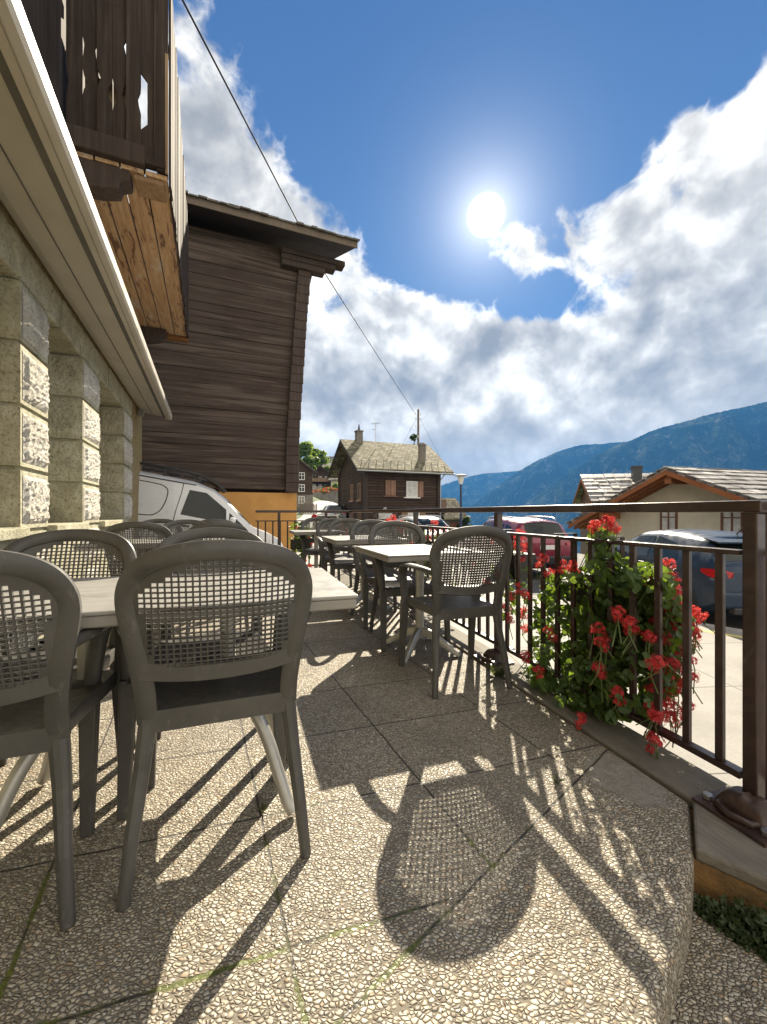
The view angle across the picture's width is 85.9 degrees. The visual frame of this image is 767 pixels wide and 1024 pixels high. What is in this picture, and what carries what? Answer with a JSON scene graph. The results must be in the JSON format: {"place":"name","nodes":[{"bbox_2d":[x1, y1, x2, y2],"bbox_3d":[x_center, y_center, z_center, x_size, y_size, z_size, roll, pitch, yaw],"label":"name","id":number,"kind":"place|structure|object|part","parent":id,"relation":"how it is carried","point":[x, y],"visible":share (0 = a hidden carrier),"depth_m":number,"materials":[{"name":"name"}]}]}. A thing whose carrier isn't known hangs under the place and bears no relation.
{"place":"outdoors","nodes":[
{"label":"outdoors","id":0,"kind":"place"},
{"bbox_2d":[138,462,282,570],"bbox_3d":[-4.344,0.144,8.894,4.430,2.031,2.235,10,-4,-22],"label":"delivery van","id":1,"kind":"object","parent":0,"point":[164,496],"visible":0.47,"depth_m":8.20,"materials":[{"name":"white car paint"},{"name":"rubber"},{"name":"glass"}]},
{"bbox_3d":[-3.583,-0.129,8.321,0.860,0.550,0.132,10,-4,-22],"label":"side window","id":2,"kind":"part","parent":1,"relation":"part of","materials":[{"name":"grey glass"}]},
{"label":"quarter window","id":3,"kind":"part","parent":1,"relation":"part of","materials":[{"name":"grey glass"}]},
{"bbox_2d":[297,490,325,518],"bbox_3d":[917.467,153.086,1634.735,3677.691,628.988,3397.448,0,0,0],"label":"hillside ground","id":4,"kind":"structure","parent":0,"point":[314,500],"depth_m":74.07,"materials":[{"name":"green plant"}]},
{"bbox_2d":[0,0,188,651],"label":"stone house","id":5,"kind":"structure","parent":4,"relation":"on","point":[70,438],"depth_m":4.03,"materials":[{"name":"grey stone"}]},
{"bbox_2d":[0,0,171,419],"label":"awning","id":6,"kind":"object","parent":5,"relation":"attached to","point":[46,199],"visible":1,"depth_m":2.54,"materials":[{"name":"metal"}]},
{"bbox_2d":[141,190,359,553],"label":"timber barn","id":7,"kind":"structure","parent":4,"relation":"on","point":[230,373],"depth_m":11.39,"materials":[{"name":"brown wood"}]},
{"bbox_2d":[291,458,316,509],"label":"village house","id":8,"kind":"structure","parent":4,"relation":"on","point":[307,473],"depth_m":55.79,"materials":[{"name":"wood"}]},
{"bbox_2d":[299,484,304,491],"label":"window","id":9,"kind":"structure","parent":8,"relation":"in","point":[301,486],"depth_m":55.67,"materials":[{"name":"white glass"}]},
{"bbox_2d":[299,472,304,479],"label":"window","id":10,"kind":"structure","parent":8,"relation":"in","point":[301,475],"depth_m":55.66,"materials":[{"name":"white glass"}]},
{"bbox_2d":[299,503,316,513],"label":"plank fence","id":11,"kind":"object","parent":4,"relation":"on","point":[307,507],"visible":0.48,"depth_m":50.90,"materials":[{"name":"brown wood"}]},
{"bbox_2d":[299,440,319,477],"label":"tree","id":12,"kind":"object","parent":4,"relation":"on","point":[309,458],"visible":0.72,"depth_m":90.59,"materials":[{"name":"green plant"}]},
{"bbox_2d":[312,448,329,471],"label":"tree","id":13,"kind":"object","parent":4,"relation":"on","point":[324,459],"visible":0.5,"depth_m":102.64,"materials":[{"name":"green plant"}]},
{"bbox_2d":[313,466,330,490],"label":"village house","id":14,"kind":"structure","parent":4,"relation":"on","point":[320,481],"depth_m":99.69,"materials":[{"name":"brown paint"}]},
{"bbox_2d":[313,489,337,502],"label":"retaining wall","id":15,"kind":"structure","parent":4,"relation":"on","point":[331,496],"depth_m":81.12,"materials":[{"name":"stone"}]},
{"bbox_2d":[313,489,328,492],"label":"flower row","id":16,"kind":"object","parent":15,"relation":"attached to","point":[322,491],"visible":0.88,"depth_m":79.67,"materials":[{"name":"red plant"}]},
{"bbox_2d":[320,487,337,490],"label":"flower row","id":17,"kind":"object","parent":15,"relation":"attached to","point":[329,488],"visible":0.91,"depth_m":81.19,"materials":[{"name":"red plant"}]},
{"bbox_2d":[328,478,337,486],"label":"village house","id":18,"kind":"structure","parent":4,"relation":"on","point":[334,480],"depth_m":95.70,"materials":[{"name":"beige paint"}]},
{"bbox_2d":[326,430,453,534],"bbox_3d":[0.272,-2.200,34.093,8.060,8.700,8.040,0,0,-23],"label":"log chalet","id":19,"kind":"object","parent":4,"relation":"on","point":[382,475],"visible":0.63,"depth_m":31.65,"materials":[{"name":"wood"}]},
{"bbox_2d":[348,484,353,501],"bbox_3d":[-2.549,-1.550,32.729,0.160,1.400,1.008,0,0,-23],"label":"window","id":20,"kind":"structure","parent":19,"relation":"in","point":[352,485],"depth_m":32.63,"materials":[{"name":"brown wood"}]},
{"bbox_2d":[356,483,361,501],"bbox_3d":[-1.844,-1.550,31.072,0.160,1.400,1.008,0,0,-23],"label":"window","id":21,"kind":"structure","parent":19,"relation":"in","point":[359,484],"depth_m":31.01,"materials":[{"name":"brown wood"}]},
{"bbox_2d":[372,422,379,448],"bbox_3d":[-0.621,-6.081,32.525,0.710,2.150,0.450,0,0,0],"label":"roof aerial","id":22,"kind":"object","parent":19,"relation":"on","point":[375,423],"visible":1,"depth_m":32.48,"materials":[{"name":"metal"}]},
{"bbox_2d":[383,480,397,496],"bbox_3d":[0.525,-1.800,30.691,1.224,1.250,0.160,0,0,-23],"label":"window","id":23,"kind":"structure","parent":19,"relation":"in","point":[390,485],"depth_m":30.66,"materials":[{"name":"brown wood"}]},
{"bbox_2d":[404,481,422,497],"bbox_3d":[2.319,-1.750,31.456,1.663,1.300,0.160,0,0,-23],"label":"window","id":24,"kind":"structure","parent":19,"relation":"in","point":[414,489],"depth_m":31.50,"materials":[{"name":"white wood"}]},
{"bbox_2d":[401,513,425,517],"bbox_3d":[2.304,0.280,31.491,2.060,1.000,0.060,0,0,-23],"label":"window","id":25,"kind":"structure","parent":19,"relation":"in","point":[419,514],"depth_m":31.41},
{"bbox_2d":[409,434,418,444],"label":"tree","id":26,"kind":"object","parent":4,"relation":"on","point":[412,437],"visible":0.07,"depth_m":41.89,"materials":[{"name":"green plant"}]},
{"bbox_2d":[404,409,438,454],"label":"utility pole","id":27,"kind":"object","parent":4,"relation":"on","point":[417,415],"visible":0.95,"depth_m":44.93,"materials":[{"name":"brown wood"}]},
{"bbox_2d":[182,0,414,412],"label":"overhead cable","id":28,"kind":"object","parent":27,"relation":"attached to","point":[192,19],"visible":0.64,"depth_m":10.64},
{"bbox_2d":[441,498,466,527],"bbox_3d":[5.108,0.500,34.936,2.460,3.500,4.040,0,0,-23],"label":"stone hut","id":29,"kind":"object","parent":4,"relation":"on","point":[451,520],"visible":0.33,"depth_m":33.39,"materials":[{"name":"stone"}]},
{"bbox_2d":[450,522,457,527],"bbox_3d":[5.692,1.500,33.310,0.700,1.500,0.030,0,0,-23],"label":"door","id":30,"kind":"structure","parent":29,"relation":"in","point":[452,524],"depth_m":33.28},
{"bbox_2d":[457,515,471,527],"bbox_3d":[6.757,1.663,32.936,2.019,3.035,1.716,0,0,-43],"label":"tree","id":31,"kind":"object","parent":4,"relation":"on","point":[466,520],"visible":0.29,"depth_m":32.84,"materials":[{"name":"green plant"}]},
{"bbox_2d":[572,465,651,553],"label":"slab roof house","id":32,"kind":"structure","parent":4,"relation":"on","point":[595,488],"depth_m":23.19,"materials":[{"name":"stone"}]},
{"bbox_2d":[565,466,766,540],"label":"cream chalet","id":33,"kind":"object","parent":4,"relation":"on","point":[675,484],"visible":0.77,"depth_m":16.27,"materials":[{"name":"paint"}]},
{"bbox_2d":[660,512,677,529],"bbox_3d":[11.712,0.280,16.938,0.060,0.980,0.720,0,0,-17],"label":"window","id":34,"kind":"structure","parent":33,"relation":"in","point":[668,520],"depth_m":16.92,"materials":[{"name":"white glass"}]},
{"bbox_2d":[720,512,743,531],"bbox_3d":[12.417,0.280,14.689,0.060,0.980,0.720,0,0,-17],"label":"window","id":35,"kind":"structure","parent":33,"relation":"in","point":[729,521],"depth_m":14.68,"materials":[{"name":"white glass"}]},
{"bbox_2d":[297,501,354,569],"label":"village road","id":36,"kind":"structure","parent":0,"point":[321,504],"depth_m":43.58,"materials":[{"name":"grey asphalt"}]},
{"bbox_2d":[312,513,338,537],"bbox_3d":[-3.585,0.725,26.148,2.165,1.663,4.455,0,0,-9],"label":"parked car","id":37,"kind":"object","parent":36,"relation":"on","point":[331,515],"visible":0.17,"depth_m":24.43,"materials":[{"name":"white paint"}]},
{"bbox_2d":[327,504,347,518],"bbox_3d":[-4.005,0.171,35.234,2.226,1.750,4.610,0,0,-6],"label":"parked car","id":38,"kind":"object","parent":36,"relation":"on","point":[339,507],"visible":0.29,"depth_m":33.26,"materials":[{"name":"black paint"}]},
{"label":"rear window","id":39,"kind":"part","parent":38,"relation":"part of","materials":[{"name":"grey glass"}]},
{"bbox_2d":[124,0,766,484],"label":"sky","id":40,"kind":"structure","parent":0,"point":[556,209],"materials":[{"name":"blue"}]},
{"bbox_2d":[441,471,517,506],"bbox_3d":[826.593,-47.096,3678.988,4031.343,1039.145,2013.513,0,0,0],"label":"mountain","id":41,"kind":"structure","parent":0,"point":[475,488],"depth_m":3988.68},
{"bbox_2d":[466,442,624,525],"bbox_3d":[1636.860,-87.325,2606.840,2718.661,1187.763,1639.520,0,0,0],"label":"mountain","id":42,"kind":"structure","parent":0,"point":[523,486],"depth_m":2929.75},
{"bbox_2d":[400,592,741,785],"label":"pavement","id":43,"kind":"structure","parent":0,"point":[703,725],"depth_m":3.97,"materials":[{"name":"beige concrete"}]},
{"bbox_2d":[490,593,741,637],"bbox_3d":[4.417,1.746,6.471,0.341,0.001,10.202,0,0,-40],"label":"road marking","id":44,"kind":"object","parent":43,"relation":"on","point":[700,629],"visible":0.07,"depth_m":6.01,"materials":[{"name":"white paint"}]},
{"bbox_2d":[671,892,766,1023],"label":"entrance step","id":45,"kind":"object","parent":43,"relation":"on","point":[724,979],"depth_m":0.99,"materials":[{"name":"grey stone"}]},
{"bbox_2d":[693,894,766,962],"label":"moss patch","id":46,"kind":"object","parent":45,"relation":"on","point":[741,919],"visible":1,"depth_m":1.11,"materials":[{"name":"green plant"}]},
{"bbox_2d":[407,553,741,628],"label":"street asphalt","id":47,"kind":"structure","parent":0,"point":[733,621],"depth_m":10.19,"materials":[{"name":"grey asphalt"}]},
{"bbox_2d":[396,515,461,546],"bbox_3d":[1.773,0.975,17.858,2.226,1.750,4.610,0,0,-17],"label":"white car","id":48,"kind":"object","parent":47,"relation":"on","point":[424,520],"visible":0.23,"depth_m":17.26,"materials":[{"name":"paint"}]},
{"bbox_2d":[455,474,466,526],"bbox_3d":[4.503,-0.206,24.000,0.760,4.111,0.760,0,0,0],"label":"street lamp","id":49,"kind":"object","parent":47,"relation":"on","point":[460,478],"visible":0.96,"depth_m":23.94,"materials":[{"name":"metal"}]},
{"bbox_2d":[465,516,569,572],"bbox_3d":[4.155,0.975,13.512,2.226,1.750,4.610,0,0,-10],"label":"red car","id":50,"kind":"object","parent":47,"relation":"on","point":[527,524],"visible":0.33,"depth_m":11.55,"materials":[{"name":"paint"}]},
{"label":"side window","id":51,"kind":"part","parent":50,"relation":"part of","materials":[{"name":"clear glass"}]},
{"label":"rear window","id":52,"kind":"part","parent":50,"relation":"part of","materials":[{"name":"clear glass"}]},
{"bbox_2d":[459,584,741,631],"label":"pavement kerb","id":53,"kind":"structure","parent":47,"relation":"on","point":[728,628],"depth_m":6.32,"materials":[{"name":"concrete"}]},
{"bbox_2d":[615,528,741,614],"bbox_3d":[6.123,1.019,8.520,2.165,1.663,4.455,0,0,3],"label":"estate car","id":54,"kind":"object","parent":47,"relation":"on","point":[703,581],"visible":0.29,"depth_m":6.84,"materials":[{"name":"blue paint"}]},
{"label":"side window","id":55,"kind":"part","parent":54,"relation":"part of","materials":[{"name":"grey glass"}]},
{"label":"side window","id":56,"kind":"part","parent":54,"relation":"part of","materials":[{"name":"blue glass"}]},
{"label":"rear window","id":57,"kind":"part","parent":54,"relation":"part of","materials":[{"name":"black glass"}]},
{"bbox_2d":[690,808,766,926],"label":"kerb wall","id":58,"kind":"structure","parent":47,"relation":"on","point":[714,883],"depth_m":1.18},
{"bbox_2d":[340,569,766,891],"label":"kerb","id":59,"kind":"structure","parent":58,"relation":"on","point":[723,846],"depth_m":1.57,"materials":[{"name":"concrete"}]},
{"bbox_2d":[255,500,766,847],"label":"railing","id":60,"kind":"object","parent":59,"relation":"on","point":[742,809],"visible":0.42,"depth_m":1.56,"materials":[{"name":"metal"}]},
{"bbox_2d":[288,521,321,567],"bbox_3d":[-1.327,0.576,6.857,0.569,0.863,0.350,0,0,29],"label":"geranium","id":61,"kind":"object","parent":60,"relation":"attached to","point":[295,544],"visible":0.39,"depth_m":6.82,"materials":[{"name":"green plant"}]},
{"bbox_2d":[385,514,408,543],"bbox_3d":[0.123,0.451,5.278,0.326,0.858,0.650,0,0,-21],"label":"geranium","id":62,"kind":"object","parent":60,"relation":"attached to","point":[392,518],"visible":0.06,"depth_m":5.17,"materials":[{"name":"red plant"}]},
{"bbox_2d":[410,519,458,595],"bbox_3d":[0.483,0.535,4.139,0.388,0.946,0.758,0,0,-13],"label":"geranium","id":63,"kind":"object","parent":60,"relation":"attached to","point":[435,530],"visible":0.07,"depth_m":4.05,"materials":[{"name":"red plant"}]},
{"bbox_2d":[470,529,535,643],"bbox_3d":[0.853,0.526,2.862,0.412,0.833,0.334,0,0,-20],"label":"geranium","id":64,"kind":"object","parent":60,"relation":"attached to","point":[524,572],"visible":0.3,"depth_m":2.79,"materials":[{"name":"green plant"}]},
{"bbox_2d":[506,514,714,759],"bbox_3d":[1.027,0.600,2.159,0.613,1.185,1.155,0,0,-27],"label":"geranium","id":65,"kind":"object","parent":60,"relation":"attached to","point":[639,581],"visible":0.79,"depth_m":1.89,"materials":[{"name":"green plant"}]},
{"bbox_2d":[765,513,766,799],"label":"side railing","id":66,"kind":"object","parent":60,"relation":"attached to","point":[766,656],"visible":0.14,"depth_m":1.36,"materials":[{"name":"metal"}]},
{"bbox_2d":[510,402,766,552],"bbox_3d":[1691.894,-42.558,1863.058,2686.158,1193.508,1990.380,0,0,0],"label":"mountain","id":67,"kind":"structure","parent":0,"point":[736,438],"depth_m":1987.68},
{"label":"terrace plinth","id":68,"kind":"structure","parent":0,"visible":0},
{"bbox_2d":[0,570,693,1023],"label":"terrace floor","id":69,"kind":"structure","parent":68,"relation":"on","point":[468,860],"depth_m":1.15,"materials":[{"name":"beige stone"}]},
{"bbox_2d":[0,550,120,930],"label":"armchair","id":70,"kind":"object","parent":69,"relation":"on","point":[47,708],"visible":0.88,"depth_m":1.01,"materials":[{"name":"plastic"}]},
{"bbox_2d":[0,529,136,837],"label":"armchair","id":71,"kind":"object","parent":69,"relation":"on","point":[100,652],"visible":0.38,"depth_m":1.59,"materials":[{"name":"plastic"}]},
{"bbox_2d":[104,521,176,575],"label":"armchair","id":72,"kind":"object","parent":69,"relation":"on","point":[156,528],"visible":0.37,"depth_m":3.29,"materials":[{"name":"plastic"}]},
{"bbox_2d":[73,538,223,620],"bbox_3d":[-2.050,0.628,3.850,1.220,0.736,0.680,0,0,-20],"label":"cafe table","id":73,"kind":"object","parent":69,"relation":"on","point":[134,546],"visible":0.02,"depth_m":3.52,"materials":[{"name":"metal"}]},
{"bbox_2d":[133,519,182,552],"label":"armchair","id":74,"kind":"object","parent":69,"relation":"on","point":[161,521],"visible":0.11,"depth_m":4.75,"materials":[{"name":"plastic"}]},
{"bbox_2d":[145,519,210,619],"bbox_3d":[-1.950,0.536,4.018,0.606,0.932,0.602,0,0,-20],"label":"armchair","id":75,"kind":"object","parent":69,"relation":"on","point":[170,525],"visible":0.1,"depth_m":4.24,"materials":[{"name":"plastic"}]},
{"bbox_2d":[0,568,357,829],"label":"cafe table","id":76,"kind":"object","parent":69,"relation":"on","point":[330,592],"visible":0.38,"depth_m":1.31,"materials":[{"name":"metal"}]},
{"bbox_2d":[114,527,287,819],"bbox_3d":[-0.712,0.536,1.698,0.606,0.932,0.602,0,0,-20],"label":"armchair","id":77,"kind":"object","parent":69,"relation":"on","point":[126,724],"visible":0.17,"depth_m":1.52,"materials":[{"name":"plastic"}]},
{"bbox_2d":[114,540,312,911],"bbox_3d":[-0.519,0.536,1.328,0.606,0.932,0.602,0,0,-20],"label":"armchair","id":78,"kind":"object","parent":69,"relation":"on","point":[174,694],"visible":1,"depth_m":1.12,"materials":[{"name":"plastic"}]},
{"bbox_2d":[201,519,231,570],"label":"armchair","id":79,"kind":"object","parent":69,"relation":"on","point":[211,520],"visible":0.02,"depth_m":4.71,"materials":[{"name":"plastic"}]},
{"bbox_2d":[185,521,248,634],"bbox_3d":[-1.436,0.536,3.579,0.606,0.932,0.602,0,0,-22],"label":"armchair","id":80,"kind":"object","parent":69,"relation":"on","point":[221,524],"visible":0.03,"depth_m":3.33,"materials":[{"name":"plastic"}]},
{"bbox_2d":[255,801,268,811],"bbox_3d":[-0.409,0.989,1.383,0.049,0.022,0.058,0,0,-10],"label":"weed","id":81,"kind":"object","parent":69,"relation":"on","point":[263,807],"visible":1,"depth_m":1.39,"materials":[{"name":"green plant"}]},
{"bbox_2d":[289,529,344,567],"bbox_3d":[-0.980,0.629,6.000,0.700,0.739,0.700,0,0,-19],"label":"cafe table","id":82,"kind":"object","parent":69,"relation":"on","point":[303,532],"visible":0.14,"depth_m":5.97,"materials":[{"name":"metal"}]},
{"bbox_2d":[299,517,339,580],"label":"armchair","id":83,"kind":"object","parent":69,"relation":"on","point":[306,551],"visible":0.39,"depth_m":6.18,"materials":[{"name":"plastic"}]},
{"bbox_2d":[316,518,352,585],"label":"armchair","id":84,"kind":"object","parent":69,"relation":"on","point":[324,559],"visible":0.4,"depth_m":5.42,"materials":[{"name":"plastic"}]},
{"bbox_2d":[325,518,378,597],"bbox_3d":[-0.371,0.536,4.741,0.606,0.932,0.602,0,0,-14],"label":"armchair","id":85,"kind":"object","parent":69,"relation":"on","point":[341,563],"visible":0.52,"depth_m":4.86,"materials":[{"name":"plastic"}]},
{"bbox_2d":[321,535,408,612],"bbox_3d":[-0.215,0.629,4.360,0.760,0.739,0.760,0,0,-19],"label":"cafe table","id":86,"kind":"object","parent":69,"relation":"on","point":[340,540],"visible":0.37,"depth_m":4.15,"materials":[{"name":"metal"}]},
{"bbox_2d":[350,520,415,628],"bbox_3d":[-0.018,0.536,3.890,0.606,0.932,0.602,0,0,-21],"label":"armchair","id":87,"kind":"object","parent":69,"relation":"on","point":[365,573],"visible":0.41,"depth_m":3.95,"materials":[{"name":"plastic"}]},
{"bbox_2d":[368,521,450,651],"bbox_3d":[0.171,0.536,3.302,0.606,0.932,0.602,0,0,-15],"label":"armchair","id":88,"kind":"object","parent":69,"relation":"on","point":[385,588],"visible":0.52,"depth_m":3.39,"materials":[{"name":"plastic"}]},
{"bbox_2d":[355,544,492,663],"bbox_3d":[0.262,0.629,2.985,0.760,0.739,0.760,0,0,-19],"label":"cafe table","id":89,"kind":"object","parent":69,"relation":"on","point":[418,554],"visible":0.72,"depth_m":2.90,"materials":[{"name":"metal"}]},
{"bbox_2d":[398,526,512,698],"bbox_3d":[0.437,0.536,2.492,0.606,0.932,0.602,0,0,-16],"label":"armchair","id":90,"kind":"object","parent":69,"relation":"on","point":[458,601],"visible":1,"depth_m":2.31,"materials":[{"name":"plastic"}]},
{"bbox_2d":[482,662,512,676],"bbox_3d":[0.703,0.958,2.506,0.184,0.083,0.201,0,0,27],"label":"weed","id":91,"kind":"object","parent":69,"relation":"on","point":[496,671],"visible":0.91,"depth_m":2.52,"materials":[{"name":"green plant"}]},
{"bbox_2d":[552,774,564,784],"bbox_3d":[0.638,0.989,1.526,0.064,0.023,0.048,0,0,-31],"label":"weed","id":92,"kind":"object","parent":69,"relation":"on","point":[557,781],"visible":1,"depth_m":1.53,"materials":[{"name":"green plant"}]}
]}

